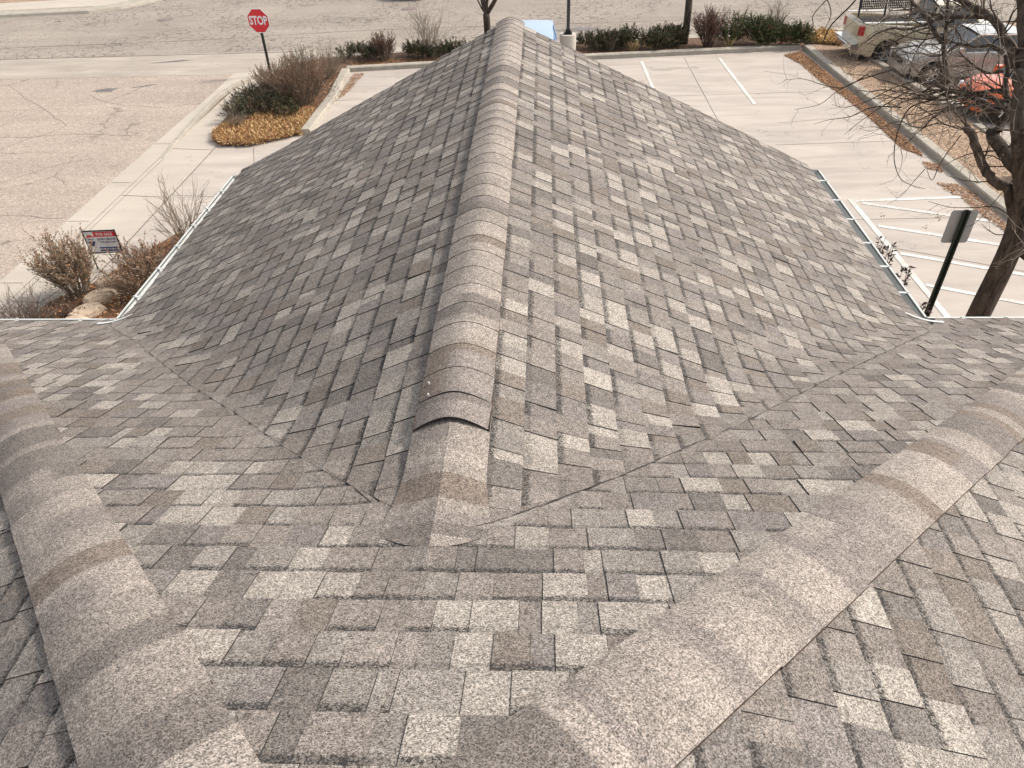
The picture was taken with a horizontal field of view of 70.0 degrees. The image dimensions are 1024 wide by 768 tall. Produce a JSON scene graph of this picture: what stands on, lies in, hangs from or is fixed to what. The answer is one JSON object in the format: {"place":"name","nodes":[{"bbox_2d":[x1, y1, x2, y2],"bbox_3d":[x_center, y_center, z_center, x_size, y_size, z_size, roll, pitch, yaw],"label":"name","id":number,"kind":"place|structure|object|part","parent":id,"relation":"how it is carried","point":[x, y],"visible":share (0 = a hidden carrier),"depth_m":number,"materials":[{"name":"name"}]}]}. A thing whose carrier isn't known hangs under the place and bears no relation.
{"place":"outdoors","nodes":[
{"label":"outdoors","id":0,"kind":"place"},
{"bbox_2d":[0,0,127,10],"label":"corner sidewalk","id":1,"kind":"structure","parent":0,"point":[43,4],"depth_m":35.95,"materials":[{"name":"concrete"}]},
{"bbox_2d":[41,231,185,318],"bbox_3d":[-5.838,-0.500,12.909,6.750,0.001,10.300,0,39,2],"label":"house bed","id":2,"kind":"object","parent":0,"point":[124,303],"visible":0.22,"depth_m":14.39,"materials":[{"name":"soil"}]},
{"bbox_2d":[0,281,75,318],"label":"bare shrub","id":3,"kind":"object","parent":2,"relation":"on","point":[32,315],"visible":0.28,"depth_m":12.68,"materials":[{"name":"brown plant"}]},
{"bbox_2d":[18,295,99,318],"bbox_3d":[-8.576,-1.267,13.758,1.590,0.401,1.578,0,39,2],"label":"shrub","id":4,"kind":"object","parent":2,"relation":"on","point":[64,313],"visible":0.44,"depth_m":13.91,"materials":[{"name":"brown plant"}]},
{"bbox_2d":[17,222,107,309],"bbox_3d":[-8.615,-2.345,14.094,1.476,1.650,1.446,0,39,2],"label":"shrub","id":5,"kind":"object","parent":2,"relation":"on","point":[70,272],"visible":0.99,"depth_m":14.01,"materials":[{"name":"brown plant"}]},
{"bbox_2d":[65,314,89,318],"bbox_3d":[-8.168,-1.046,13.568,0.564,0.237,0.731,10,40,14],"label":"boulder","id":6,"kind":"object","parent":2,"relation":"on","point":[75,316],"visible":0.19,"depth_m":13.66,"materials":[{"name":"beige stone"}]},
{"bbox_2d":[68,302,107,318],"bbox_3d":[-8.150,-1.362,13.976,0.471,0.215,0.728,23,45,27],"label":"boulder","id":7,"kind":"object","parent":2,"relation":"on","point":[89,308],"visible":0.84,"depth_m":13.92,"materials":[{"name":"beige stone"}]},
{"bbox_2d":[82,287,119,304],"bbox_3d":[-8.104,-1.715,14.412,0.723,0.215,0.493,-27,45,-28],"label":"boulder","id":8,"kind":"object","parent":2,"relation":"on","point":[95,295],"visible":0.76,"depth_m":14.31,"materials":[{"name":"beige stone"}]},
{"bbox_2d":[82,229,125,269],"bbox_3d":[-8.419,-2.782,15.165,0.670,0.906,0.025,-2,39,-1],"label":"for sale sign","id":9,"kind":"object","parent":2,"relation":"on","point":[108,238],"visible":0.97,"depth_m":15.03,"materials":[{"name":"white plastic"}]},
{"bbox_2d":[95,275,126,288],"bbox_3d":[-8.116,-2.043,14.837,0.654,0.193,0.420,-15,41,-15],"label":"boulder","id":10,"kind":"object","parent":2,"relation":"on","point":[97,282],"visible":0.33,"depth_m":14.71,"materials":[{"name":"beige stone"}]},
{"bbox_2d":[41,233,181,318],"bbox_3d":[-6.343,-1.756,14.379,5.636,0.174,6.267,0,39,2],"label":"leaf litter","id":11,"kind":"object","parent":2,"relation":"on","point":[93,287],"visible":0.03,"depth_m":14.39,"materials":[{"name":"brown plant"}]},
{"bbox_2d":[86,231,168,307],"bbox_3d":[-7.356,-2.260,14.318,1.814,1.177,1.823,0,39,2],"label":"shrub","id":12,"kind":"object","parent":2,"relation":"on","point":[141,273],"visible":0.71,"depth_m":14.22,"materials":[{"name":"brown plant"}]},
{"bbox_2d":[143,173,216,247],"bbox_3d":[-6.998,-3.797,15.618,1.564,1.916,1.756,26,47,30],"label":"bare shrub","id":13,"kind":"object","parent":2,"relation":"on","point":[180,230],"visible":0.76,"depth_m":15.54,"materials":[{"name":"brown plant"}]},
{"bbox_2d":[0,74,231,280],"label":"side road","id":14,"kind":"structure","parent":0,"point":[70,148],"depth_m":21.78,"materials":[{"name":"grey asphalt"}]},
{"bbox_2d":[0,72,258,308],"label":"gutter pan","id":15,"kind":"object","parent":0,"point":[94,207],"visible":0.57,"depth_m":18.27,"materials":[{"name":"concrete"}]},
{"bbox_2d":[0,0,269,318],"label":"sidewalk","id":16,"kind":"structure","parent":0,"point":[126,213],"depth_m":18.42,"materials":[{"name":"concrete"}]},
{"bbox_2d":[160,63,285,157],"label":"kerb","id":17,"kind":"structure","parent":16,"relation":"on","point":[204,111],"depth_m":23.07,"materials":[{"name":"concrete"}]},
{"bbox_2d":[247,8,269,70],"bbox_3d":[-8.645,-11.878,25.463,0.765,2.175,0.067,4,39,7],"label":"stop sign","id":18,"kind":"object","parent":16,"relation":"on","point":[258,20],"visible":0.98,"depth_m":25.04,"materials":[{"name":"red metal"}]},
{"bbox_2d":[0,50,300,78],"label":"cross pan","id":19,"kind":"object","parent":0,"point":[178,64],"visible":0.98,"depth_m":27.51,"materials":[{"name":"concrete"}]},
{"bbox_2d":[210,104,316,145],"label":"dry grass","id":20,"kind":"structure","parent":0,"point":[257,127],"depth_m":21.40,"materials":[{"name":"plant"}]},
{"bbox_2d":[0,0,1015,144],"bbox_3d":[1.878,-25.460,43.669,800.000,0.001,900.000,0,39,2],"label":"ground","id":21,"kind":"structure","parent":0,"point":[14,1],"depth_m":36.05,"materials":[{"name":"beige concrete"}]},
{"bbox_2d":[0,0,1016,59],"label":"street","id":22,"kind":"structure","parent":0,"point":[193,27],"depth_m":31.89,"materials":[{"name":"beige asphalt"}]},
{"bbox_2d":[0,0,161,17],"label":"kerb","id":23,"kind":"structure","parent":22,"relation":"on","point":[69,11],"depth_m":34.82,"materials":[{"name":"concrete"}]},
{"bbox_2d":[157,17,173,20],"bbox_3d":[-15.787,-16.610,33.320,0.720,0.028,0.720,0,39,2],"label":"manhole cover","id":24,"kind":"object","parent":22,"relation":"on","point":[166,19],"visible":1,"depth_m":33.26,"materials":[{"name":"metal"}]},
{"bbox_2d":[401,7,416,9],"bbox_3d":[-4.757,-17.344,33.791,0.720,0.028,0.720,0,39,2],"label":"manhole cover","id":25,"kind":"object","parent":22,"relation":"on","point":[409,8],"visible":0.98,"depth_m":33.75,"materials":[{"name":"metal"}]},
{"bbox_2d":[212,35,809,144],"bbox_3d":[0.521,-11.980,26.863,23.057,0.001,7.835,-17,41,-18],"label":"planting bed","id":26,"kind":"object","parent":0,"point":[692,43],"visible":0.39,"depth_m":27.34,"materials":[{"name":"soil"}]},
{"bbox_2d":[220,96,240,112],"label":"bare shrub","id":27,"kind":"object","parent":26,"relation":"on","point":[231,100],"visible":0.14,"depth_m":22.77,"materials":[{"name":"brown plant"}]},
{"bbox_2d":[219,105,252,126],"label":"bare shrub","id":28,"kind":"object","parent":26,"relation":"on","point":[234,121],"visible":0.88,"depth_m":21.57,"materials":[{"name":"brown plant"}]},
{"bbox_2d":[217,80,287,118],"bbox_3d":[-7.946,-9.019,22.810,2.181,0.873,2.805,0,39,2],"label":"juniper","id":29,"kind":"object","parent":26,"relation":"on","point":[252,98],"visible":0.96,"depth_m":22.37,"materials":[{"name":"green plant"}]},
{"bbox_2d":[247,57,289,89],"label":"shrub","id":30,"kind":"object","parent":26,"relation":"on","point":[257,79],"visible":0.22,"depth_m":23.82,"materials":[{"name":"brown plant"}]},
{"bbox_2d":[268,92,300,117],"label":"juniper","id":31,"kind":"object","parent":26,"relation":"on","point":[290,103],"visible":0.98,"depth_m":22.31,"materials":[{"name":"green plant"}]},
{"bbox_2d":[252,48,341,113],"bbox_3d":[-6.795,-9.582,22.911,2.725,1.711,2.720,0,39,2],"label":"shrub","id":32,"kind":"object","parent":26,"relation":"on","point":[294,79],"visible":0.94,"depth_m":22.75,"materials":[{"name":"brown plant"}]},
{"bbox_2d":[277,43,321,75],"bbox_3d":[-7.257,-10.856,24.860,1.665,1.265,1.723,0,39,2],"label":"shrub","id":33,"kind":"object","parent":26,"relation":"on","point":[300,58],"visible":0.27,"depth_m":24.85,"materials":[{"name":"brown plant"}]},
{"bbox_2d":[302,35,353,78],"bbox_3d":[-6.306,-11.179,24.943,1.528,1.556,1.917,8,40,12],"label":"bare shrub","id":34,"kind":"object","parent":26,"relation":"on","point":[333,67],"visible":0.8,"depth_m":25.09,"materials":[{"name":"brown plant"}]},
{"bbox_2d":[332,40,384,59],"bbox_3d":[-5.578,-12.384,27.093,2.052,0.614,1.542,0,39,2],"label":"juniper","id":35,"kind":"object","parent":26,"relation":"on","point":[361,48],"visible":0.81,"depth_m":26.95,"materials":[{"name":"green plant"}]},
{"bbox_2d":[364,28,396,59],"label":"shrub","id":36,"kind":"object","parent":26,"relation":"on","point":[380,44],"visible":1,"depth_m":26.73,"materials":[{"name":"brown plant"}]},
{"bbox_2d":[400,37,433,58],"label":"juniper","id":37,"kind":"object","parent":26,"relation":"on","point":[415,49],"visible":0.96,"depth_m":26.92,"materials":[{"name":"green plant"}]},
{"bbox_2d":[395,0,464,56],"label":"bare shrub","id":38,"kind":"object","parent":26,"relation":"on","point":[431,39],"visible":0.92,"depth_m":26.74,"materials":[{"name":"brown plant"}]},
{"bbox_2d":[428,35,470,56],"bbox_3d":[-2.221,-12.504,27.086,1.731,0.599,1.418,0,39,2],"label":"juniper","id":39,"kind":"object","parent":26,"relation":"on","point":[445,47],"visible":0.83,"depth_m":27.05,"materials":[{"name":"green plant"}]},
{"bbox_2d":[477,0,496,32],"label":"street tree","id":40,"kind":"object","parent":26,"relation":"on","point":[486,9],"visible":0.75,"depth_m":27.32,"materials":[{"name":"brown plant"}]},
{"bbox_2d":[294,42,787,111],"bbox_3d":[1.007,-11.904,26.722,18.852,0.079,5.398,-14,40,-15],"label":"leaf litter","id":41,"kind":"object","parent":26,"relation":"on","point":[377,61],"visible":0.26,"depth_m":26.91,"materials":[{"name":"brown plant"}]},
{"bbox_2d":[560,0,575,50],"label":"lamp post","id":42,"kind":"object","parent":26,"relation":"on","point":[568,38],"visible":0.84,"depth_m":26.48,"materials":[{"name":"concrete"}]},
{"bbox_2d":[576,25,633,49],"bbox_3d":[3.426,-12.965,27.317,2.418,0.752,1.748,0,39,2],"label":"juniper","id":43,"kind":"object","parent":26,"relation":"on","point":[591,38],"visible":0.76,"depth_m":27.15,"materials":[{"name":"green plant"}]},
{"bbox_2d":[600,27,616,51],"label":"bare shrub","id":44,"kind":"object","parent":26,"relation":"on","point":[610,42],"visible":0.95,"depth_m":27.08,"materials":[{"name":"brown plant"}]},
{"bbox_2d":[610,21,678,50],"bbox_3d":[4.860,-13.009,27.194,2.633,0.843,1.896,0,39,2],"label":"juniper","id":45,"kind":"object","parent":26,"relation":"on","point":[660,38],"visible":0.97,"depth_m":26.91,"materials":[{"name":"green plant"}]},
{"bbox_2d":[653,20,691,45],"bbox_3d":[5.918,-13.196,27.484,1.768,0.784,1.646,0,39,2],"label":"juniper","id":46,"kind":"object","parent":26,"relation":"on","point":[679,32],"visible":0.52,"depth_m":27.28,"materials":[{"name":"green plant"}]},
{"bbox_2d":[627,36,736,50],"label":"dry grass","id":47,"kind":"structure","parent":26,"relation":"on","point":[633,46],"depth_m":27.00,"materials":[{"name":"brown plant"}]},
{"bbox_2d":[680,0,692,43],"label":"street tree","id":48,"kind":"object","parent":26,"relation":"on","point":[688,10],"visible":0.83,"depth_m":27.16,"materials":[{"name":"brown plant"}]},
{"bbox_2d":[688,3,733,47],"bbox_3d":[7.279,-13.156,26.841,1.685,1.570,1.685,0,39,2],"label":"shrub","id":49,"kind":"object","parent":26,"relation":"on","point":[711,24],"visible":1,"depth_m":26.76,"materials":[{"name":"brown plant"}]},
{"bbox_2d":[714,5,782,44],"bbox_3d":[8.836,-13.239,27.033,2.318,1.116,2.270,24,45,28],"label":"juniper","id":50,"kind":"object","parent":26,"relation":"on","point":[739,30],"visible":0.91,"depth_m":26.93,"materials":[{"name":"green plant"}]},
{"bbox_2d":[763,0,795,23],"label":"bare shrub","id":51,"kind":"object","parent":26,"relation":"on","point":[777,9],"visible":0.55,"depth_m":27.58,"materials":[{"name":"brown plant"}]},
{"bbox_2d":[751,15,819,46],"bbox_3d":[10.045,-13.215,27.245,2.475,0.858,2.301,0,39,2],"label":"juniper","id":52,"kind":"object","parent":26,"relation":"on","point":[792,34],"visible":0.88,"depth_m":26.79,"materials":[{"name":"green plant"}]},
{"bbox_2d":[0,17,1023,767],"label":"house","id":53,"kind":"structure","parent":0,"point":[510,393],"depth_m":2.74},
{"bbox_2d":[273,29,814,67],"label":"street walk","id":54,"kind":"structure","parent":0,"point":[398,49],"depth_m":28.29,"materials":[{"name":"concrete"}]},
{"bbox_2d":[91,49,1023,316],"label":"parking lot","id":55,"kind":"structure","parent":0,"point":[759,97],"depth_m":19.30,"materials":[{"name":"concrete"}]},
{"bbox_2d":[300,68,349,134],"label":"kerb","id":56,"kind":"structure","parent":55,"relation":"on","point":[315,119],"depth_m":22.98,"materials":[{"name":"concrete"}]},
{"bbox_2d":[338,73,362,98],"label":"leaf litter","id":57,"kind":"object","parent":55,"relation":"on","point":[352,83],"visible":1,"depth_m":25.06,"materials":[{"name":"brown plant"}]},
{"bbox_2d":[517,20,557,40],"bbox_3d":[0.651,-10.423,23.652,2.020,1.675,4.517,0,39,2],"label":"parked car","id":58,"kind":"object","parent":55,"relation":"on","point":[546,28],"visible":0.01,"depth_m":23.95,"materials":[{"name":"blue paint"}]},
{"bbox_3d":[1.390,-11.109,23.743,0.239,0.658,3.314,0,39,2],"label":"window frame","id":59,"kind":"part","parent":58,"relation":"part of","materials":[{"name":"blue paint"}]},
{"bbox_2d":[346,44,800,71],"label":"kerb","id":60,"kind":"structure","parent":55,"relation":"on","point":[593,56],"depth_m":26.66,"materials":[{"name":"concrete"}]},
{"bbox_2d":[785,51,922,155],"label":"leaf litter","id":61,"kind":"object","parent":55,"relation":"on","point":[814,70],"visible":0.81,"depth_m":23.13,"materials":[{"name":"brown plant"}]},
{"bbox_2d":[802,44,1007,218],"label":"kerb","id":62,"kind":"structure","parent":55,"relation":"on","point":[983,190],"depth_m":19.33,"materials":[{"name":"concrete"}]},
{"bbox_2d":[922,161,943,171],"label":"leaf litter","id":63,"kind":"object","parent":55,"relation":"on","point":[930,166],"visible":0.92,"depth_m":18.46,"materials":[{"name":"brown plant"}]},
{"bbox_2d":[936,182,1006,229],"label":"leaf litter","id":64,"kind":"object","parent":55,"relation":"on","point":[978,203],"visible":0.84,"depth_m":16.86,"materials":[{"name":"brown plant"}]},
{"label":"side bed","id":65,"kind":"structure","parent":55,"relation":"on","visible":0},
{"bbox_2d":[876,236,897,265],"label":"broadleaf shrub","id":66,"kind":"object","parent":65,"relation":"on","point":[888,255],"visible":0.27,"depth_m":9.90,"materials":[{"name":"brown plant"}]},
{"bbox_2d":[772,0,1023,316],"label":"bare tree","id":67,"kind":"object","parent":65,"relation":"on","point":[1009,251],"visible":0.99,"depth_m":9.21,"materials":[{"name":"brown plant"}]},
{"bbox_2d":[895,266,915,285],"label":"broadleaf shrub","id":68,"kind":"object","parent":65,"relation":"on","point":[908,275],"visible":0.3,"depth_m":9.32,"materials":[{"name":"brown plant"}]},
{"bbox_2d":[919,302,931,320],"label":"broadleaf shrub","id":69,"kind":"object","parent":65,"relation":"on","point":[923,304],"visible":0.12,"depth_m":8.36,"materials":[{"name":"brown plant"}]},
{"bbox_2d":[924,210,978,316],"bbox_3d":[6.167,-1.134,10.825,0.360,3.102,0.052,0,39,2],"label":"parking sign","id":70,"kind":"object","parent":65,"relation":"on","point":[954,235],"visible":0.8,"depth_m":10.11,"materials":[{"name":"grey metal"}]},
{"bbox_2d":[812,42,1011,197],"bbox_3d":[11.782,-6.292,19.272,2.491,0.001,23.010,-3,39,-2],"label":"gravel strip","id":71,"kind":"object","parent":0,"point":[825,49],"visible":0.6,"depth_m":20.93,"materials":[{"name":"beige gravel"}]},
{"bbox_2d":[811,26,840,45],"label":"dry grass","id":72,"kind":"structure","parent":71,"relation":"on","point":[819,38],"depth_m":27.17,"materials":[{"name":"plant"}]},
{"bbox_2d":[842,66,1003,178],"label":"leaf litter","id":73,"kind":"object","parent":71,"relation":"on","point":[925,117],"visible":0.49,"depth_m":20.53,"materials":[{"name":"brown plant"}]},
{"bbox_2d":[883,57,1010,140],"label":"car park","id":74,"kind":"structure","parent":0,"point":[988,122],"depth_m":20.99,"materials":[{"name":"concrete"}]},
{"bbox_2d":[825,28,954,107],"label":"kerb","id":75,"kind":"structure","parent":74,"relation":"on","point":[881,63],"depth_m":23.97,"materials":[{"name":"concrete"}]},
{"bbox_2d":[834,0,988,63],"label":"pickup truck","id":76,"kind":"object","parent":74,"relation":"on","point":[849,30],"visible":0.33,"depth_m":24.88,"materials":[{"name":"beige paint"}]},
{"bbox_2d":[857,0,913,25],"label":"truck bed","id":77,"kind":"object","parent":76,"relation":"in","point":[862,19],"visible":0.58,"depth_m":25.09,"materials":[{"name":"metal"}]},
{"bbox_3d":[14.111,-12.699,24.955,0.200,0.650,1.674,0,39,2],"label":"rear window","id":78,"kind":"part","parent":76,"relation":"part of","materials":[{"name":"grey glass"}]},
{"bbox_3d":[14.845,-12.224,24.338,1.720,0.650,0.167,0,39,2],"label":"side window","id":79,"kind":"part","parent":76,"relation":"part of","materials":[{"name":"grey glass"}]},
{"bbox_3d":[14.841,-12.222,24.333,1.786,0.716,0.245,0,39,2],"label":"window frame","id":80,"kind":"part","parent":76,"relation":"part of","materials":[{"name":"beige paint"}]},
{"bbox_2d":[888,23,1017,84],"bbox_3d":[14.771,-10.650,23.494,4.617,1.505,2.002,0,39,2],"label":"parked car","id":81,"kind":"object","parent":74,"relation":"on","point":[1012,32],"visible":0.34,"depth_m":22.96,"materials":[{"name":"grey paint"}]},
{"bbox_3d":[15.057,-10.540,22.637,2.796,0.514,0.235,0,39,2],"label":"window frame","id":82,"kind":"part","parent":81,"relation":"part of","materials":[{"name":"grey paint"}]},
{"bbox_3d":[15.056,-10.545,22.640,2.750,0.440,0.160,0,39,2],"label":"side window","id":83,"kind":"part","parent":81,"relation":"part of","materials":[{"name":"grey glass"}]},
{"bbox_2d":[958,64,1013,123],"bbox_3d":[15.048,-8.415,20.658,4.117,1.575,1.948,0,39,2],"label":"parked car","id":84,"kind":"object","parent":74,"relation":"on","point":[993,78],"visible":0.12,"depth_m":20.59,"materials":[{"name":"red paint"}]},
{"bbox_2d":[973,123,1010,147],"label":"kerb","id":85,"kind":"structure","parent":74,"relation":"on","point":[979,125],"depth_m":20.07,"materials":[{"name":"concrete"}]}
]}

